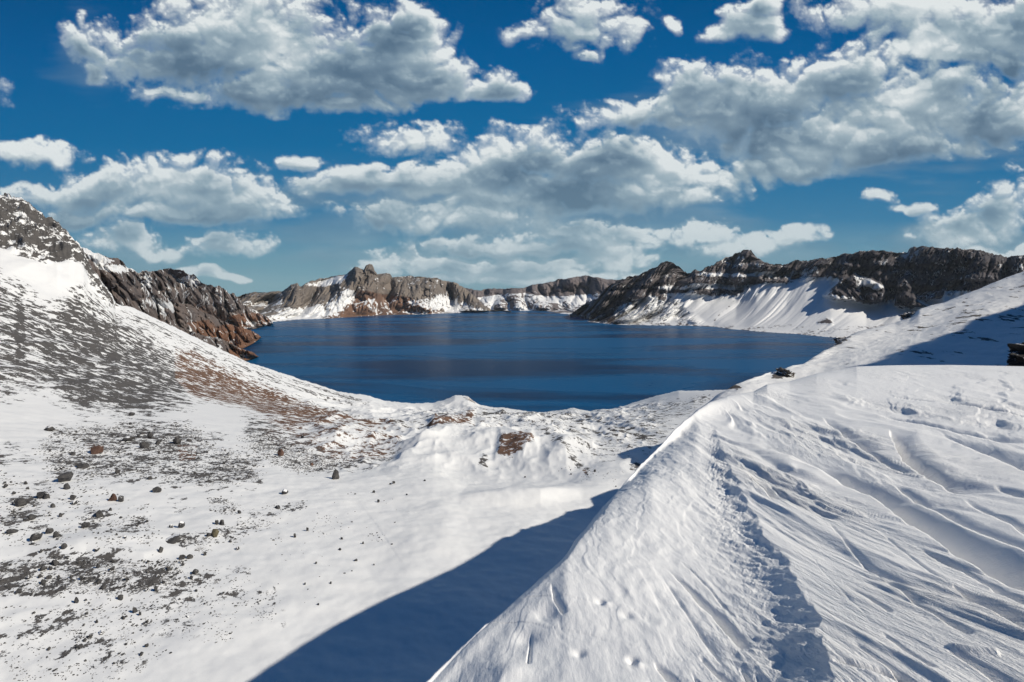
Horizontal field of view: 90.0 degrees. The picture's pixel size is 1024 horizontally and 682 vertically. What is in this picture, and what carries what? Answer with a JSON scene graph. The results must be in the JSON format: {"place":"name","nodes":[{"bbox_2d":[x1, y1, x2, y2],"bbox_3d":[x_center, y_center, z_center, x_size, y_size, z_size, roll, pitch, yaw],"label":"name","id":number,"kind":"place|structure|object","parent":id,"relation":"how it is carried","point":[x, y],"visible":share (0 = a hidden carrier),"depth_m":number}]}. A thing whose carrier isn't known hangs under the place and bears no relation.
{"place":"outdoors","nodes":[
{"label":"outdoors","id":0,"kind":"place"},
{"bbox_2d":[80,246,272,329],"bbox_3d":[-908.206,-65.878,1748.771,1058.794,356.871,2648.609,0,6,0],"label":"crater wall","id":1,"kind":"structure","parent":0,"point":[154,294],"depth_m":1103.86},
{"bbox_2d":[158,319,258,360],"bbox_3d":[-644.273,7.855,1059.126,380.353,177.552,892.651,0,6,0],"label":"headland","id":2,"kind":"structure","parent":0,"point":[232,349],"depth_m":1245.52},
{"bbox_2d":[165,302,260,348],"bbox_3d":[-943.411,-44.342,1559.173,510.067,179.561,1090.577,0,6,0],"label":"headland","id":3,"kind":"structure","parent":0,"point":[190,318],"depth_m":1503.19},
{"bbox_2d":[0,193,724,681],"bbox_3d":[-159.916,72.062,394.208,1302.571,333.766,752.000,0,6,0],"label":"snow ground","id":4,"kind":"structure","parent":0,"point":[478,529],"depth_m":41.97},
{"bbox_2d":[6,529,18,533],"bbox_3d":[-29.903,11.388,30.597,0.559,0.324,0.410,-3,7,-24],"label":"boulder","id":5,"kind":"object","parent":4,"relation":"on","point":[9,531],"visible":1,"depth_m":30.52},
{"bbox_2d":[14,498,26,506],"bbox_3d":[-33.442,11.056,34.978,0.597,0.743,0.743,3,7,23],"label":"boulder","id":6,"kind":"object","parent":4,"relation":"on","point":[19,502],"visible":0.98,"depth_m":34.73},
{"bbox_2d":[27,514,36,519],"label":"boulder","id":7,"kind":"object","parent":4,"relation":"on","point":[31,516],"visible":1,"depth_m":32.65},
{"bbox_2d":[30,533,42,540],"bbox_3d":[-28.041,11.533,30.169,0.596,0.437,0.530,-9,3,-25],"label":"boulder","id":8,"kind":"object","parent":4,"relation":"on","point":[35,536],"visible":0.97,"depth_m":30.02},
{"bbox_2d":[36,492,47,498],"bbox_3d":[-33.693,11.100,36.756,0.619,0.602,0.583,-7,5,3],"label":"boulder","id":9,"kind":"object","parent":4,"relation":"on","point":[39,495],"visible":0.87,"depth_m":36.60},
{"bbox_2d":[43,493,49,498],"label":"boulder","id":10,"kind":"object","parent":4,"relation":"on","point":[46,495],"visible":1,"depth_m":36.57},
{"bbox_2d":[45,527,53,533],"bbox_3d":[-28.189,11.550,31.183,0.403,0.402,0.360,-8,1,9],"label":"boulder","id":11,"kind":"object","parent":4,"relation":"on","point":[49,530],"visible":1,"depth_m":31.10},
{"bbox_2d":[44,426,54,430],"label":"rock","id":12,"kind":"object","parent":4,"relation":"on","point":[49,428],"visible":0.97,"depth_m":55.69},
{"bbox_2d":[50,560,59,565],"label":"boulder","id":13,"kind":"object","parent":4,"relation":"on","point":[54,563],"visible":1,"depth_m":27.82},
{"bbox_2d":[53,531,60,537],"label":"boulder","id":14,"kind":"object","parent":4,"relation":"on","point":[56,534],"visible":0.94,"depth_m":30.48},
{"bbox_2d":[61,543,67,548],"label":"rock","id":15,"kind":"object","parent":4,"relation":"on","point":[63,545],"visible":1,"depth_m":29.27},
{"bbox_2d":[58,472,72,481],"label":"boulder","id":16,"kind":"object","parent":4,"relation":"on","point":[65,476],"visible":0.94,"depth_m":40.30},
{"bbox_2d":[63,483,70,489],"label":"boulder","id":17,"kind":"object","parent":4,"relation":"on","point":[66,486],"visible":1,"depth_m":38.61},
{"bbox_2d":[76,462,88,468],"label":"boulder","id":18,"kind":"object","parent":4,"relation":"on","point":[82,465],"visible":1,"depth_m":44.68},
{"bbox_2d":[81,522,89,527],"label":"boulder","id":19,"kind":"object","parent":4,"relation":"on","point":[85,524],"visible":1,"depth_m":32.43},
{"bbox_2d":[90,445,103,453],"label":"boulder","id":20,"kind":"object","parent":4,"relation":"on","point":[97,449],"visible":0.91,"depth_m":49.58},
{"bbox_2d":[95,510,103,517],"bbox_3d":[-27.821,11.661,34.563,0.503,0.609,0.578,-8,10,-6],"label":"boulder","id":21,"kind":"object","parent":4,"relation":"on","point":[99,513],"visible":1,"depth_m":34.39},
{"bbox_2d":[108,493,116,500],"bbox_3d":[-29.270,11.492,37.523,0.587,0.715,0.394,-1,6,-12],"label":"boulder","id":22,"kind":"object","parent":4,"relation":"on","point":[113,497],"visible":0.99,"depth_m":37.38},
{"bbox_2d":[118,495,123,501],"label":"boulder","id":23,"kind":"object","parent":4,"relation":"on","point":[120,498],"visible":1,"depth_m":37.39},
{"bbox_2d":[122,436,134,440],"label":"boulder","id":24,"kind":"object","parent":4,"relation":"on","point":[127,438],"visible":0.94,"depth_m":55.87},
{"bbox_2d":[139,442,148,448],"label":"boulder","id":25,"kind":"object","parent":4,"relation":"on","point":[144,445],"visible":1,"depth_m":53.52},
{"bbox_2d":[152,486,161,491],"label":"boulder","id":26,"kind":"object","parent":4,"relation":"on","point":[157,489],"visible":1,"depth_m":40.10},
{"bbox_2d":[165,534,179,543],"bbox_3d":[-21.278,12.402,31.960,0.943,0.262,1.153,-11,16,-21],"label":"boulder","id":27,"kind":"object","parent":4,"relation":"on","point":[173,539],"visible":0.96,"depth_m":31.84},
{"bbox_2d":[173,436,181,443],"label":"boulder","id":28,"kind":"object","parent":4,"relation":"on","point":[176,440],"visible":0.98,"depth_m":57.90},
{"bbox_2d":[178,521,184,527],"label":"boulder","id":29,"kind":"object","parent":4,"relation":"on","point":[181,524],"visible":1,"depth_m":34.01},
{"bbox_2d":[178,554,185,559],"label":"boulder","id":30,"kind":"object","parent":4,"relation":"on","point":[182,557],"visible":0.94,"depth_m":29.88},
{"bbox_2d":[191,569,198,574],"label":"boulder","id":31,"kind":"object","parent":4,"relation":"on","point":[195,571],"visible":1,"depth_m":28.25},
{"bbox_2d":[212,529,218,536],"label":"boulder","id":32,"kind":"object","parent":4,"relation":"on","point":[215,532],"visible":1,"depth_m":33.29},
{"bbox_2d":[277,449,283,455],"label":"boulder","id":33,"kind":"object","parent":4,"relation":"on","point":[280,452],"visible":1,"depth_m":58.84},
{"bbox_2d":[0,411,639,680],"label":"stones","id":34,"kind":"object","parent":4,"relation":"on","point":[71,583],"visible":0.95,"depth_m":36.96},
{"bbox_2d":[332,469,338,479],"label":"boulder","id":35,"kind":"object","parent":4,"relation":"on","point":[335,474],"visible":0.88,"depth_m":49.79},
{"bbox_2d":[426,365,1023,681],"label":"snow ridge","id":36,"kind":"structure","parent":4,"relation":"on","point":[860,524],"depth_m":5.90},
{"bbox_2d":[237,264,510,321],"bbox_3d":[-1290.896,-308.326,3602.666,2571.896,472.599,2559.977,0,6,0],"label":"pinnacle mountain","id":37,"kind":"structure","parent":0,"point":[368,290],"depth_m":3426.91},
{"bbox_2d":[0,0,1023,296],"bbox_3d":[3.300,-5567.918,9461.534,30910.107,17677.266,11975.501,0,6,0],"label":"sky","id":38,"kind":"structure","parent":0,"point":[242,146],"depth_m":13350.20},
{"bbox_2d":[446,275,616,313],"bbox_3d":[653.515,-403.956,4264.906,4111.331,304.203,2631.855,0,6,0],"label":"hills","id":39,"kind":"structure","parent":0,"point":[567,295],"depth_m":4371.35},
{"bbox_2d":[242,311,835,411],"bbox_3d":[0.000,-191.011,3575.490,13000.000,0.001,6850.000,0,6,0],"label":"water","id":40,"kind":"structure","parent":0,"point":[539,361],"depth_m":1437.49},
{"bbox_2d":[570,246,1023,337],"bbox_3d":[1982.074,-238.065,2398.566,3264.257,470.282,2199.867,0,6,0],"label":"cliffs","id":41,"kind":"structure","parent":0,"point":[844,294],"depth_m":2552.76},
{"bbox_2d":[695,271,1023,411],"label":"snow slope","id":42,"kind":"structure","parent":0,"point":[983,326],"depth_m":93.55},
{"bbox_2d":[775,367,794,377],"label":"rock outcrop","id":43,"kind":"object","parent":42,"relation":"on","point":[784,372],"visible":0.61,"depth_m":73.11},
{"bbox_2d":[833,336,846,343],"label":"rock outcrop","id":44,"kind":"object","parent":42,"relation":"on","point":[837,339],"visible":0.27,"depth_m":108.12},
{"bbox_2d":[900,311,914,319],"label":"rock outcrop","id":45,"kind":"object","parent":42,"relation":"on","point":[906,315],"visible":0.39,"depth_m":127.44},
{"bbox_2d":[1006,342,1023,365],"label":"rock outcrop","id":46,"kind":"object","parent":42,"relation":"on","point":[1016,356],"visible":0.86,"depth_m":39.58}
]}

